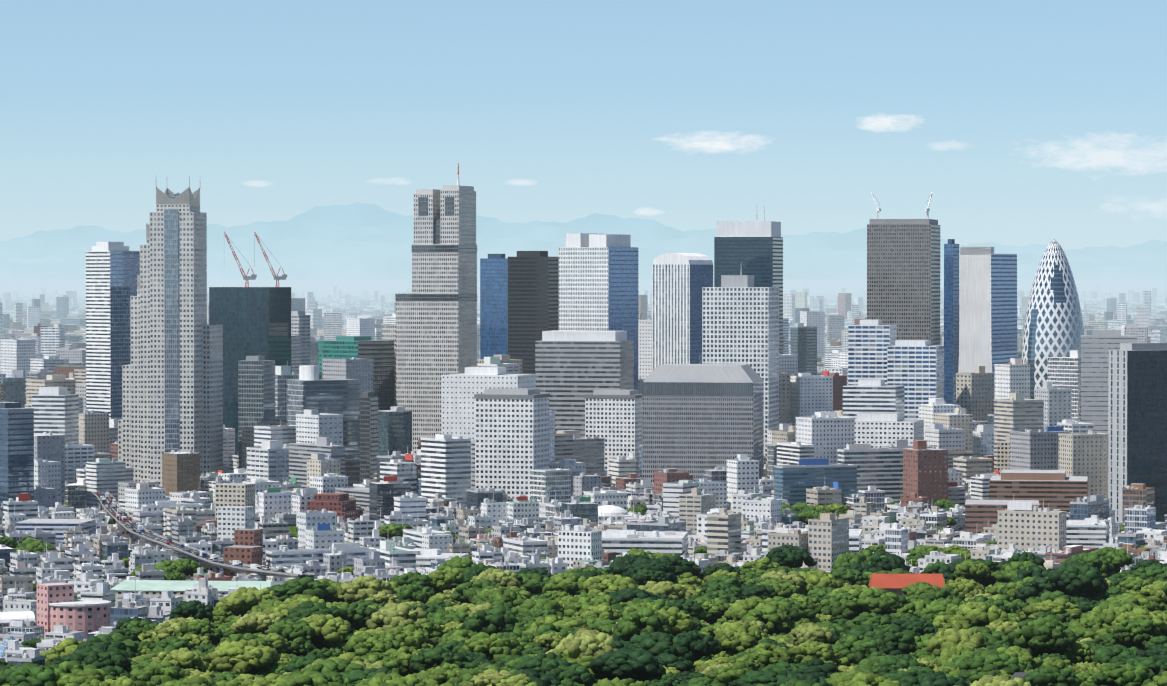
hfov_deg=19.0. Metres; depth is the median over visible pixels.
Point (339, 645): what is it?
tree
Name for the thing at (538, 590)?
tree
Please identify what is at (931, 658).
tree
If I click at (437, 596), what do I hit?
tree
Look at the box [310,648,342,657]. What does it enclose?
tree
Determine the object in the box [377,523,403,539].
tree
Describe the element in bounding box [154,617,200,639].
tree
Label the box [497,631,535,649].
tree
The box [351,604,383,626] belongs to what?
tree
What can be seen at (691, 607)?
tree
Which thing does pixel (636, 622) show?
tree
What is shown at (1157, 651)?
tree
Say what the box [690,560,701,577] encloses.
tree
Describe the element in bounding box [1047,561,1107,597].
tree
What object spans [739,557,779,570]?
tree
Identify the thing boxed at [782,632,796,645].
tree
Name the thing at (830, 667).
tree
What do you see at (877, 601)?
tree
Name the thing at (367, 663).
tree
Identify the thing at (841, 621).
tree
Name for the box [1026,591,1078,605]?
tree
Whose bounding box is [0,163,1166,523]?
skyscrapers
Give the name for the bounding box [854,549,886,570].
tree
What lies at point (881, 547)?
tree
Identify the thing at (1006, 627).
tree
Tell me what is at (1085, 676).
tree
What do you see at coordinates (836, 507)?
tree
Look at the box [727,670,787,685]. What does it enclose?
tree
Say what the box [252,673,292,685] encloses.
tree
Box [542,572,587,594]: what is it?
tree
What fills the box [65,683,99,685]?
tree
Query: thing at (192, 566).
tree
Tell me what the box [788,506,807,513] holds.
tree
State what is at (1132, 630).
tree
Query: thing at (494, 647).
tree
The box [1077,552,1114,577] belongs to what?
tree
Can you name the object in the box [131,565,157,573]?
tree
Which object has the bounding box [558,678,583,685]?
tree
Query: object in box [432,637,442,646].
tree
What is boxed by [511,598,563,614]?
tree
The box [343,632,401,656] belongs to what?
tree
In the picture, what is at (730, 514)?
city buildings
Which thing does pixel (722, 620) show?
tree
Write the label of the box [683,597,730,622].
tree
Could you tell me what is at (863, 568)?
tree
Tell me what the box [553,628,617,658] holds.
tree
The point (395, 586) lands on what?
tree
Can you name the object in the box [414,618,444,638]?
tree
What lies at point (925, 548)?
tree
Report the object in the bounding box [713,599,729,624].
tree
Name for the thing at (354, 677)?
tree
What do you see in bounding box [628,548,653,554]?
tree
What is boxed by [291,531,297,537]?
tree
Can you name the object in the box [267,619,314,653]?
tree
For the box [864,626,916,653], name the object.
tree
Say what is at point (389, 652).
tree
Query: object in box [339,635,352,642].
tree
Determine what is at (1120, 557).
tree
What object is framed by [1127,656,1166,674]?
tree
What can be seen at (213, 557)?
expressway vehicles
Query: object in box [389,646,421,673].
tree
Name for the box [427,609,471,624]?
tree
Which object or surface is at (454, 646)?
tree
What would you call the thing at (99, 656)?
tree
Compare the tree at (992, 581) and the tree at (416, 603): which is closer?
the tree at (416, 603)
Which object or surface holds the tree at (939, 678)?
on the ground
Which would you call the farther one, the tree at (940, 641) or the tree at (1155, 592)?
the tree at (1155, 592)
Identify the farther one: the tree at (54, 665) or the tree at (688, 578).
the tree at (688, 578)
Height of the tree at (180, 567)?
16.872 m
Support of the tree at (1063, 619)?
on the ground
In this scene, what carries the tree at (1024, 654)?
on the ground
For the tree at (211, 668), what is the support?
on the ground
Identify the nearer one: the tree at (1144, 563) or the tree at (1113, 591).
the tree at (1113, 591)
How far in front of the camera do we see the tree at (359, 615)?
1553.88 m
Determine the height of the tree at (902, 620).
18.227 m
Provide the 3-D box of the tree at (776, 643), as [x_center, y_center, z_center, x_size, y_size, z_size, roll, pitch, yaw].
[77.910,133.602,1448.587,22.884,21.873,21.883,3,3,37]
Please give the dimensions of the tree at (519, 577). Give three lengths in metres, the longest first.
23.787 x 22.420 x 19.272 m
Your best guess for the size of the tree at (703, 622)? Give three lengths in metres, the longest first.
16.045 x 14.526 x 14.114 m
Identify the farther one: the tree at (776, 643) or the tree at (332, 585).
the tree at (332, 585)
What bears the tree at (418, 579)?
on the ground
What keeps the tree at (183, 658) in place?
on the ground
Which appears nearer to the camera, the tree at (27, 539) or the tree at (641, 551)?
the tree at (641, 551)
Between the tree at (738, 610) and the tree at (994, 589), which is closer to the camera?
the tree at (738, 610)
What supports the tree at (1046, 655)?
on the ground
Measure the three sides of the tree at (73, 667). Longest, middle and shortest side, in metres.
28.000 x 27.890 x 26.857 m
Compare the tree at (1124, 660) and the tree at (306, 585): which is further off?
the tree at (306, 585)
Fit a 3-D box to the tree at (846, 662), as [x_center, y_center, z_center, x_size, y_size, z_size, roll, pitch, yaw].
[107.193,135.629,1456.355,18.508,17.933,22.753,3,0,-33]
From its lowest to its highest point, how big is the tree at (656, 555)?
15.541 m
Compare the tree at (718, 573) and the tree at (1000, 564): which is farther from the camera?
the tree at (1000, 564)
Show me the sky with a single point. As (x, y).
(1024, 122)
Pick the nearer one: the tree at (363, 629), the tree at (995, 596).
the tree at (363, 629)
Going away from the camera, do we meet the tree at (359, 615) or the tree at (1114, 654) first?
the tree at (1114, 654)
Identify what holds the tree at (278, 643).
on the ground
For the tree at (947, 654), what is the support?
on the ground
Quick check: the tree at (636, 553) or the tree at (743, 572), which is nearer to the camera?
the tree at (743, 572)
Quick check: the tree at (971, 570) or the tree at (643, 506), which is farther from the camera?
the tree at (643, 506)
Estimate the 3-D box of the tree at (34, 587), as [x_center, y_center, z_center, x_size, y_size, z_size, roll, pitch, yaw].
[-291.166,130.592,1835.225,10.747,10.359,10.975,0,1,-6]
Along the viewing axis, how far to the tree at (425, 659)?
1382.02 m
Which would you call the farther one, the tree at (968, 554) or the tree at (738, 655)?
the tree at (968, 554)
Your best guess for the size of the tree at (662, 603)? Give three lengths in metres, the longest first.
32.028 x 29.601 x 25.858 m
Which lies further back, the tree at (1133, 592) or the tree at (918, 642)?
the tree at (1133, 592)
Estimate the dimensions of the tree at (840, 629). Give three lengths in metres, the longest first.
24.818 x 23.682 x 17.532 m
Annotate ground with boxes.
[0,280,1166,596]
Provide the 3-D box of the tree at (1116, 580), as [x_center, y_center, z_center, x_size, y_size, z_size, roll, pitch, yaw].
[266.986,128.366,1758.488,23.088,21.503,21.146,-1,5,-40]
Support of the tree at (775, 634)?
on the ground
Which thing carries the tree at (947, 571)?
on the ground
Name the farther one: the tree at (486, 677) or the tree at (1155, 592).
the tree at (1155, 592)
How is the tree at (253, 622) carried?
on the ground
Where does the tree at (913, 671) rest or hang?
on the ground
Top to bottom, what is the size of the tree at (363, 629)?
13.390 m
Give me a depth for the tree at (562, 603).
1625.44 m
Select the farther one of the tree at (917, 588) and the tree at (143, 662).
the tree at (917, 588)
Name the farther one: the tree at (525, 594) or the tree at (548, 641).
the tree at (525, 594)
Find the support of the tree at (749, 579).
on the ground
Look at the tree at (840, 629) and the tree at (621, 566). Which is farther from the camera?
the tree at (621, 566)
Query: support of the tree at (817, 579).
on the ground
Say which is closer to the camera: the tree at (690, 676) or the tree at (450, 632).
the tree at (690, 676)
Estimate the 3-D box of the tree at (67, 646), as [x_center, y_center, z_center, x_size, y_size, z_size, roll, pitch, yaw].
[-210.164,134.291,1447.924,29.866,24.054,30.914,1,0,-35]
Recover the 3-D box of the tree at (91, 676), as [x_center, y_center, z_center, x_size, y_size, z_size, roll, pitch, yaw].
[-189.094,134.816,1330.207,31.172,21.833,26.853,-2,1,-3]
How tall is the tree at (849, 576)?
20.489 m
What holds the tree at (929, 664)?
on the ground
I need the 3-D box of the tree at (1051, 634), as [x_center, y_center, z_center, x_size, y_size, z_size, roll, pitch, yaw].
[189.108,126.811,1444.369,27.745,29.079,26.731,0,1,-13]
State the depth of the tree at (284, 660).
1405.59 m
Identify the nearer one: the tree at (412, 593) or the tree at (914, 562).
the tree at (412, 593)
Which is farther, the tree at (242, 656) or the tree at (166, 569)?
the tree at (166, 569)
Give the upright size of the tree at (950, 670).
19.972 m
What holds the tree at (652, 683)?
on the ground
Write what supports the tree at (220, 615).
on the ground
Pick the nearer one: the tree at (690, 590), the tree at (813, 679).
the tree at (813, 679)
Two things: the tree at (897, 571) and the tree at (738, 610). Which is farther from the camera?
the tree at (897, 571)
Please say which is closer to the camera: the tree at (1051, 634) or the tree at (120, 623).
the tree at (1051, 634)
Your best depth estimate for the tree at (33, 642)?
1535.85 m
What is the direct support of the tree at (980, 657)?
on the ground
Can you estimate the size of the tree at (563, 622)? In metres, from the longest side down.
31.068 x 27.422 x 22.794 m
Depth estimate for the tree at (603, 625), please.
1525.87 m
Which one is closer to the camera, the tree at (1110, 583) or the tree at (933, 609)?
the tree at (933, 609)
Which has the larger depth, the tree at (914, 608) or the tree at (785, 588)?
the tree at (785, 588)
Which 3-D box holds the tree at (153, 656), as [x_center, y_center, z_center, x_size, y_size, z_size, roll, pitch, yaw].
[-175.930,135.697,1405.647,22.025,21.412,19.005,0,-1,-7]
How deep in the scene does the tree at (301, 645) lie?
1477.12 m
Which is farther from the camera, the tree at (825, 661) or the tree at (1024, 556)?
the tree at (1024, 556)
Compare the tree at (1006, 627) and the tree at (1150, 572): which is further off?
the tree at (1150, 572)
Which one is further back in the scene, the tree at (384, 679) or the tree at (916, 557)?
the tree at (916, 557)
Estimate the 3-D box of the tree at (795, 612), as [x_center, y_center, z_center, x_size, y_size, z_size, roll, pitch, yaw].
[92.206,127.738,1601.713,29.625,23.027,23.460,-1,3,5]
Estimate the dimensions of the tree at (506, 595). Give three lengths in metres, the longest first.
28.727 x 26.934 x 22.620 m
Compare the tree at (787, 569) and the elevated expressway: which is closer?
the tree at (787, 569)
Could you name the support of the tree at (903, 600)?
on the ground
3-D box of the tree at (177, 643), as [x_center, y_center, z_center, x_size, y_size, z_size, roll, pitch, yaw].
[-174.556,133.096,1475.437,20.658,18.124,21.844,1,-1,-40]
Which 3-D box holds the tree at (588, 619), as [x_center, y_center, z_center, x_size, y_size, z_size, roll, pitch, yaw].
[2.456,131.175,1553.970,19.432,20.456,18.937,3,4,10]
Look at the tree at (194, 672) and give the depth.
1326.00 m
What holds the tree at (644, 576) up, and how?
on the ground
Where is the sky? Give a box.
[0,0,1166,249]
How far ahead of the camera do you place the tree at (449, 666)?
1363.01 m
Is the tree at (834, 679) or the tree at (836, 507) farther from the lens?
the tree at (836, 507)
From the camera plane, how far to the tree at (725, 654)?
1464.71 m
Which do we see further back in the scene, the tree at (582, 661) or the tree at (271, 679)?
the tree at (582, 661)
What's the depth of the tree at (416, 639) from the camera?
1448.87 m
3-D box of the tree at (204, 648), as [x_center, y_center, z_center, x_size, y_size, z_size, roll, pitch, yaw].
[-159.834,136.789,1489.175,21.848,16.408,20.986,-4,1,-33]
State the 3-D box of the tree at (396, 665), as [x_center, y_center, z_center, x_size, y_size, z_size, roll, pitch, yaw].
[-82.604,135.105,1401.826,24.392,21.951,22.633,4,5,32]
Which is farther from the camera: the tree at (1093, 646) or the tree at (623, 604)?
the tree at (623, 604)
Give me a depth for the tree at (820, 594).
1688.41 m
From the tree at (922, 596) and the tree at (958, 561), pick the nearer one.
the tree at (922, 596)
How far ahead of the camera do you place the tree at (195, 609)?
1583.16 m
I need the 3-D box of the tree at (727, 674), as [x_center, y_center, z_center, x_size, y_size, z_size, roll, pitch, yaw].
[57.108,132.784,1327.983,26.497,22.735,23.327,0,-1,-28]
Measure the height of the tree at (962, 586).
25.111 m
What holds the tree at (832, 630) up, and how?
on the ground
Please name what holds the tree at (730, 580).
on the ground
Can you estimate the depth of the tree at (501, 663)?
1389.25 m
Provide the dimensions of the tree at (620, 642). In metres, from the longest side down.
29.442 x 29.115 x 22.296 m
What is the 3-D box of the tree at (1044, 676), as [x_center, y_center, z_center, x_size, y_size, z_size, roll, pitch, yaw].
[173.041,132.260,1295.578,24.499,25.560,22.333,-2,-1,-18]
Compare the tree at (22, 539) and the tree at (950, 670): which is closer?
the tree at (950, 670)
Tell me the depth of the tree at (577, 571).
1807.84 m
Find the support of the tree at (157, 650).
on the ground
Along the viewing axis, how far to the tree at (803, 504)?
2385.26 m
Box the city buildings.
[0,280,1166,665]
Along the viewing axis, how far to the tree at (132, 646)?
1438.70 m
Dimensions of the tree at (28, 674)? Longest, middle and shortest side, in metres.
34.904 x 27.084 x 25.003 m
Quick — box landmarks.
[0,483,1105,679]
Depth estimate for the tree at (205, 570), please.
1915.06 m
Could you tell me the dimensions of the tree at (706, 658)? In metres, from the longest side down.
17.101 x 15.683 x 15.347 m
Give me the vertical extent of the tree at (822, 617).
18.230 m
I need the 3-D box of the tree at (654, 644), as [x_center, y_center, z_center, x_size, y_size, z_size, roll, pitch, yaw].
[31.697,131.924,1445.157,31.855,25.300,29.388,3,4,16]
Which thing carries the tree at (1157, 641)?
on the ground
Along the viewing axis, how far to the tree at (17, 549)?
2022.67 m
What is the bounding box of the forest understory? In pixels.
[215,578,986,675]
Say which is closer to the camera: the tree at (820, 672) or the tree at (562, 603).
the tree at (820, 672)
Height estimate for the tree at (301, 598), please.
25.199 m
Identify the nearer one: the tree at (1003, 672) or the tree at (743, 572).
the tree at (1003, 672)
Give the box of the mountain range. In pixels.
[0,202,1166,279]
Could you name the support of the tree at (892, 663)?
on the ground
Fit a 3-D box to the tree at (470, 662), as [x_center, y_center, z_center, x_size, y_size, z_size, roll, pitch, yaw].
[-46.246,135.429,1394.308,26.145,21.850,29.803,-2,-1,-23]
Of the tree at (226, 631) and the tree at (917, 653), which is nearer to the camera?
the tree at (917, 653)
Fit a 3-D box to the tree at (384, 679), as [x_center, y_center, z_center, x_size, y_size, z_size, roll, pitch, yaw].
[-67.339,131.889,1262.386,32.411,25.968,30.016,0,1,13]
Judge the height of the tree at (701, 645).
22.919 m
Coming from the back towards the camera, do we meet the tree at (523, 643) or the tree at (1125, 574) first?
the tree at (1125, 574)
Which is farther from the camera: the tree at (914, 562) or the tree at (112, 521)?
the tree at (112, 521)
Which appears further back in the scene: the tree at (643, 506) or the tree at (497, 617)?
the tree at (643, 506)
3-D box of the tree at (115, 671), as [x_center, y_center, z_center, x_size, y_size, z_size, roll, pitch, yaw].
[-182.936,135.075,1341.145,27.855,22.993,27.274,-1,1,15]
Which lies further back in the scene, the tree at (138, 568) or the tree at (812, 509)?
the tree at (812, 509)
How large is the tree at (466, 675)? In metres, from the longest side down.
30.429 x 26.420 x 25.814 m
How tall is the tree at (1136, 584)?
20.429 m
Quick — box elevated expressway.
[91,491,314,580]
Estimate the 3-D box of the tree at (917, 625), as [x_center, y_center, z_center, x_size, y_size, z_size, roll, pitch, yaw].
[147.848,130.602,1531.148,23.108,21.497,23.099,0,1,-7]
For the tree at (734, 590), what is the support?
on the ground
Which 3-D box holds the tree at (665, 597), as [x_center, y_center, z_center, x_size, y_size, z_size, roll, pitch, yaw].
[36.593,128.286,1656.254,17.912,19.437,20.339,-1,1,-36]
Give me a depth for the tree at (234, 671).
1380.22 m
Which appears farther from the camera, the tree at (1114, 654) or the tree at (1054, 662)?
the tree at (1114, 654)
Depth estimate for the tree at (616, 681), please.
1271.20 m
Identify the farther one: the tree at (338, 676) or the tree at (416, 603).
the tree at (416, 603)
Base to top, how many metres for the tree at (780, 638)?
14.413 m
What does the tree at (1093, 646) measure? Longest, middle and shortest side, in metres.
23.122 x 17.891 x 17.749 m
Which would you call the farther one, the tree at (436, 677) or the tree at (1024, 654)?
the tree at (1024, 654)
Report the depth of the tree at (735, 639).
1465.48 m
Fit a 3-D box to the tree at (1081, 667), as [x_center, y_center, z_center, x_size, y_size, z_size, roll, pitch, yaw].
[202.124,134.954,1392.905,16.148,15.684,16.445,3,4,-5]
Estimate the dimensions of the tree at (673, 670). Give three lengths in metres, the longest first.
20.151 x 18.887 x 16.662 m
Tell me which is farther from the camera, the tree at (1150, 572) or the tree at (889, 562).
the tree at (889, 562)
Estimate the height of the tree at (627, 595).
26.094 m
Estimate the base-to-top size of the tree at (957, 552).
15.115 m
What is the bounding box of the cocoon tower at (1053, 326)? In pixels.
[1022,239,1084,398]
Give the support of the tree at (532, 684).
on the ground
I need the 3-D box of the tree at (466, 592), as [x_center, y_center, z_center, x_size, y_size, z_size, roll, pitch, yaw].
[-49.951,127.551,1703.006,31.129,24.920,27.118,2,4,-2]
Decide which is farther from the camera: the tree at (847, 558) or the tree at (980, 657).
the tree at (847, 558)
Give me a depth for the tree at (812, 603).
1652.16 m
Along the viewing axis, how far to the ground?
73713.62 m
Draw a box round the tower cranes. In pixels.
[223,192,931,286]
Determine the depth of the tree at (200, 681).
1271.21 m
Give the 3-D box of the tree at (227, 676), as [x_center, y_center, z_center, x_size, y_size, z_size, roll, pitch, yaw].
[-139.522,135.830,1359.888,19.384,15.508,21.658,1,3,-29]
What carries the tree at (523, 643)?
on the ground
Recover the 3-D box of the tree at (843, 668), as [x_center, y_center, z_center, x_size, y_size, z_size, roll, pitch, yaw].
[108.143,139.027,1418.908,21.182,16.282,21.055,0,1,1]
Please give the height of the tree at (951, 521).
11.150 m
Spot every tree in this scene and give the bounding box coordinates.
[0,537,17,548]
[0,660,14,670]
[0,662,56,685]
[14,547,28,551]
[16,538,42,547]
[18,536,31,542]
[18,540,41,546]
[21,638,40,648]
[26,542,54,552]
[33,583,36,590]
[40,638,83,665]
[48,663,58,668]
[53,654,71,663]
[54,660,97,684]
[56,669,118,685]
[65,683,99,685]
[71,645,131,668]
[74,636,134,657]
[86,633,140,656]
[99,676,137,685]
[101,666,130,677]
[108,518,115,523]
[109,628,141,641]
[113,616,152,629]
[117,620,157,633]
[121,558,128,566]
[124,656,152,672]
[129,661,189,685]
[130,653,156,660]
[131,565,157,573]
[135,641,152,647]
[138,630,160,642]
[138,645,151,654]
[148,646,174,656]
[149,636,195,650]
[150,647,208,672]
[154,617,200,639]
[155,566,176,572]
[156,560,186,572]
[156,676,217,685]
[164,572,185,580]
[169,600,213,619]
[174,558,201,576]
[174,618,221,644]
[177,633,214,647]
[183,668,223,680]
[185,567,207,576]
[195,644,215,653]
[204,639,280,673]
[207,633,268,652]
[207,663,217,672]
[210,607,236,623]
[212,669,239,674]
[213,615,240,623]
[214,671,239,680]
[215,587,280,616]
[216,626,239,642]
[216,680,243,685]
[228,614,249,626]
[230,611,281,634]
[234,674,263,685]
[247,599,284,613]
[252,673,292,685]
[253,653,290,673]
[256,633,293,654]
[257,663,287,675]
[262,602,299,618]
[266,576,336,601]
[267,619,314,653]
[275,657,290,664]
[277,671,346,685]
[278,601,346,621]
[282,670,303,675]
[283,594,325,604]
[284,653,328,672]
[286,637,315,656]
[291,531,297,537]
[301,614,350,649]
[301,652,365,670]
[303,658,363,674]
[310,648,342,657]
[317,671,350,685]
[318,578,344,602]
[326,602,349,607]
[329,643,345,652]
[337,566,353,575]
[338,575,396,603]
[339,602,376,629]
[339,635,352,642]
[342,667,395,685]
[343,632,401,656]
[348,627,384,640]
[350,599,384,605]
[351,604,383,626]
[351,627,367,634]
[355,659,386,669]
[355,672,427,685]
[361,653,407,676]
[365,591,399,603]
[366,602,429,629]
[375,648,397,656]
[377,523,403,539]
[380,624,438,647]
[382,580,399,590]
[383,628,430,649]
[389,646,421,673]
[393,572,435,591]
[396,584,434,603]
[400,524,412,528]
[405,601,423,605]
[409,603,444,614]
[409,647,465,672]
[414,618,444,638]
[414,668,459,685]
[425,592,454,603]
[425,599,456,606]
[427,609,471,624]
[428,567,465,592]
[428,663,461,683]
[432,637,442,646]
[434,556,486,572]
[435,640,464,652]
[438,629,477,644]
[440,621,462,632]
[441,630,476,637]
[442,588,458,603]
[445,603,476,611]
[450,578,500,603]
[453,663,516,685]
[457,632,520,663]
[459,604,521,634]
[460,669,511,685]
[461,655,493,668]
[463,565,496,581]
[463,651,493,662]
[468,603,505,626]
[469,587,523,606]
[470,568,520,587]
[478,600,513,607]
[487,674,530,685]
[494,655,520,668]
[497,616,543,634]
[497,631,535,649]
[502,669,561,685]
[503,654,535,670]
[504,586,531,600]
[508,637,541,651]
[508,652,573,673]
[511,572,522,582]
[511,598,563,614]
[516,567,552,577]
[518,573,549,592]
[521,646,547,656]
[522,606,560,617]
[522,615,590,635]
[525,682,538,685]
[526,623,577,648]
[533,595,554,600]
[534,581,548,593]
[534,632,565,650]
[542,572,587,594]
[545,663,597,685]
[546,590,569,599]
[550,600,564,615]
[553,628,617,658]
[554,649,603,680]
[555,595,571,600]
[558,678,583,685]
[563,567,589,572]
[564,591,621,616]
[569,569,588,574]
[570,589,580,595]
[570,603,622,620]
[577,565,610,573]
[579,615,601,623]
[580,570,603,578]
[583,574,638,594]
[586,619,618,635]
[589,647,665,681]
[592,677,644,685]
[608,588,658,602]
[609,554,655,576]
[610,604,628,613]
[612,636,629,648]
[613,605,672,640]
[619,601,630,606]
[620,551,643,556]
[622,602,661,614]
[625,559,676,581]
[625,598,670,609]
[625,632,695,661]
[627,506,645,513]
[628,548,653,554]
[632,568,666,585]
[634,504,646,511]
[638,581,686,600]
[641,606,696,635]
[643,680,668,685]
[647,552,665,558]
[648,673,685,685]
[650,555,700,575]
[654,652,695,672]
[656,594,672,601]
[663,665,681,674]
[666,553,680,557]
[668,598,703,618]
[671,572,702,587]
[675,631,721,662]
[675,671,689,680]
[677,677,725,685]
[681,584,701,598]
[681,673,704,684]
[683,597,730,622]
[689,583,745,599]
[689,616,707,629]
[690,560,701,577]
[693,546,706,553]
[693,657,732,672]
[694,655,712,661]
[698,622,721,636]
[699,620,711,625]
[700,664,727,673]
[701,562,741,578]
[701,574,745,587]
[702,569,745,583]
[702,590,740,617]
[702,663,755,685]
[712,651,732,659]
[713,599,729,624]
[714,622,769,638]
[714,623,766,654]
[717,616,727,623]
[724,597,786,623]
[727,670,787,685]
[729,655,764,671]
[730,652,767,666]
[738,620,767,633]
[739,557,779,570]
[739,569,755,575]
[740,574,756,583]
[740,584,777,599]
[741,603,794,635]
[744,642,789,664]
[746,567,767,576]
[753,577,782,584]
[753,639,790,648]
[755,566,802,583]
[756,578,798,597]
[760,570,804,589]
[760,661,807,671]
[766,544,817,568]
[768,633,785,636]
[769,635,787,641]
[772,596,816,621]
[776,673,832,685]
[778,641,795,647]
[780,678,821,685]
[782,618,813,633]
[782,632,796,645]
[784,666,832,679]
[787,593,820,610]
[787,640,841,665]
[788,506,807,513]
[790,659,842,672]
[791,623,835,645]
[794,502,810,506]
[797,512,814,525]
[798,570,844,595]
[801,510,814,514]
[804,506,821,511]
[807,613,834,622]
[808,587,834,602]
[810,505,829,511]
[814,510,831,514]
[814,621,848,635]
[815,593,862,619]
[819,626,841,636]
[823,659,837,667]
[824,669,863,685]
[825,503,849,512]
[825,591,852,598]
[825,633,840,644]
[826,567,869,585]
[828,584,875,595]
[830,552,878,571]
[832,634,889,663]
[833,618,847,625]
[836,650,856,666]
[836,672,902,685]
[838,665,855,671]
[839,588,903,616]
[842,563,879,573]
[844,612,898,629]
[846,624,884,635]
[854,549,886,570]
[855,656,895,674]
[857,651,893,664]
[863,570,888,587]
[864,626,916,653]
[867,545,876,551]
[872,550,909,570]
[873,544,884,551]
[878,614,895,622]
[878,654,925,675]
[880,592,910,614]
[883,666,934,680]
[887,568,910,573]
[889,650,904,655]
[892,614,919,626]
[894,600,930,618]
[899,671,969,685]
[901,582,940,595]
[901,617,937,636]
[905,552,926,560]
[905,593,932,602]
[905,633,933,653]
[906,559,917,566]
[908,547,916,552]
[909,647,935,657]
[912,552,929,559]
[914,545,943,553]
[915,655,938,664]
[916,658,936,668]
[917,598,965,619]
[918,614,976,633]
[920,563,954,580]
[923,561,944,568]
[927,588,964,601]
[927,628,988,656]
[934,499,953,508]
[935,666,960,675]
[937,646,975,666]
[937,651,972,670]
[942,577,985,599]
[943,503,960,508]
[943,545,966,552]
[944,648,1024,674]
[947,517,955,525]
[951,550,966,556]
[951,560,989,582]
[952,558,981,583]
[954,601,1008,626]
[958,664,1003,682]
[961,549,970,558]
[963,588,988,601]
[964,593,991,601]
[965,595,1010,612]
[969,558,999,579]
[969,627,1007,646]
[970,675,1030,685]
[981,569,1000,586]
[985,582,1006,595]
[985,620,1018,635]
[986,641,1008,649]
[988,594,1000,599]
[991,561,1043,582]
[993,646,1042,668]
[995,560,1008,568]
[996,594,1027,614]
[999,580,1022,594]
[1000,670,1013,679]
[1002,577,1043,602]
[1005,551,1044,567]
[1007,615,1076,657]
[1008,613,1018,619]
[1011,656,1032,670]
[1012,565,1054,581]
[1016,576,1060,600]
[1019,598,1082,620]
[1021,666,1081,685]
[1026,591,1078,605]
[1026,610,1076,622]
[1033,657,1075,669]
[1037,653,1067,659]
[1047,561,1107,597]
[1061,552,1088,564]
[1063,642,1094,663]
[1067,618,1111,641]
[1071,590,1090,598]
[1072,661,1102,673]
[1073,596,1094,603]
[1074,601,1099,612]
[1076,638,1092,642]
[1076,670,1097,685]
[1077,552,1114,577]
[1080,601,1136,624]
[1080,641,1104,650]
[1087,662,1155,685]
[1088,645,1140,663]
[1090,586,1128,600]
[1091,547,1134,572]
[1093,625,1112,643]
[1098,633,1134,647]
[1105,578,1115,586]
[1106,608,1166,649]
[1107,576,1124,585]
[1107,593,1160,611]
[1108,570,1134,579]
[1112,616,1160,647]
[1116,576,1153,592]
[1119,602,1149,611]
[1120,655,1140,663]
[1126,590,1139,594]
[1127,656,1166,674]
[1130,559,1166,570]
[1132,564,1166,581]
[1135,644,1166,658]
[1138,580,1166,603]
[1142,635,1166,650]
[1143,671,1166,685]
[1151,599,1166,610]
[1155,570,1166,581]
[1161,583,1166,602]
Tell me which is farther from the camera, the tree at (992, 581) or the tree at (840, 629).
the tree at (992, 581)
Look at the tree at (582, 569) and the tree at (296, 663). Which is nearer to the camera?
the tree at (296, 663)
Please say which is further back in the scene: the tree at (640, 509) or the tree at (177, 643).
the tree at (640, 509)
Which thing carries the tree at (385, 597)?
on the ground
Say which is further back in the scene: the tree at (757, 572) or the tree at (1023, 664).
the tree at (757, 572)
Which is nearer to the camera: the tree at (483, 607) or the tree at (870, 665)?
the tree at (870, 665)
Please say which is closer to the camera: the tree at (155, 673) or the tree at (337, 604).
the tree at (155, 673)
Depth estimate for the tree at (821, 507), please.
2362.52 m
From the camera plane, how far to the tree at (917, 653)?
1453.23 m
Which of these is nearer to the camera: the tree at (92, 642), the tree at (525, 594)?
the tree at (92, 642)
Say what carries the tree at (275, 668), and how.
on the ground
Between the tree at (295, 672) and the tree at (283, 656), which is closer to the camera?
the tree at (295, 672)
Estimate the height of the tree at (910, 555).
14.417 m
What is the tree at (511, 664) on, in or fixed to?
on the ground
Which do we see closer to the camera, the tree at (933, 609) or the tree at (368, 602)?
the tree at (933, 609)
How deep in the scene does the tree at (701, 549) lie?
2069.91 m
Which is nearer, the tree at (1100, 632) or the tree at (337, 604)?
the tree at (1100, 632)
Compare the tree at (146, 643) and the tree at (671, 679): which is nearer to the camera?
the tree at (671, 679)
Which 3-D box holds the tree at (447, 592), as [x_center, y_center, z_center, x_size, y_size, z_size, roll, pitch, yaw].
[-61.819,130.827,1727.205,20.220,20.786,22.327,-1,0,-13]
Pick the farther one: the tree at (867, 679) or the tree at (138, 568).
the tree at (138, 568)
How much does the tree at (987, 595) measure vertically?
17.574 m
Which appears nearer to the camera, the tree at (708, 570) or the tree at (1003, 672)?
the tree at (1003, 672)
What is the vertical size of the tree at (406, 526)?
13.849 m
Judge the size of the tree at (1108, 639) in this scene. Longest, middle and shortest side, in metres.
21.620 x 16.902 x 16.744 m
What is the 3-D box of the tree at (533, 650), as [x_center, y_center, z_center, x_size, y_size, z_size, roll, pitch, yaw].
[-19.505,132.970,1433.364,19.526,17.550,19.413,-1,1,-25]
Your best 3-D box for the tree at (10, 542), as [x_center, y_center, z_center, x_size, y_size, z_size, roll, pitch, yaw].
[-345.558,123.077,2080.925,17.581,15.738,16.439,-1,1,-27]
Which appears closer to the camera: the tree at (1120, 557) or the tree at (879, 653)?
the tree at (879, 653)
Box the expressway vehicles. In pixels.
[96,493,305,575]
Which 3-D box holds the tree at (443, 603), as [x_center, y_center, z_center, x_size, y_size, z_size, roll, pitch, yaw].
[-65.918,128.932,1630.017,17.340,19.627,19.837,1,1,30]
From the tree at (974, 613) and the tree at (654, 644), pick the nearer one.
the tree at (654, 644)
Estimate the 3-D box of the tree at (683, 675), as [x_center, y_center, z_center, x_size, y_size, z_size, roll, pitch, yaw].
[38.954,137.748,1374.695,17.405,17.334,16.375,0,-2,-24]
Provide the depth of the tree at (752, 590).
1689.04 m
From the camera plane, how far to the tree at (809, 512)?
2336.89 m
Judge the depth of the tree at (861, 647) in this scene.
1451.40 m

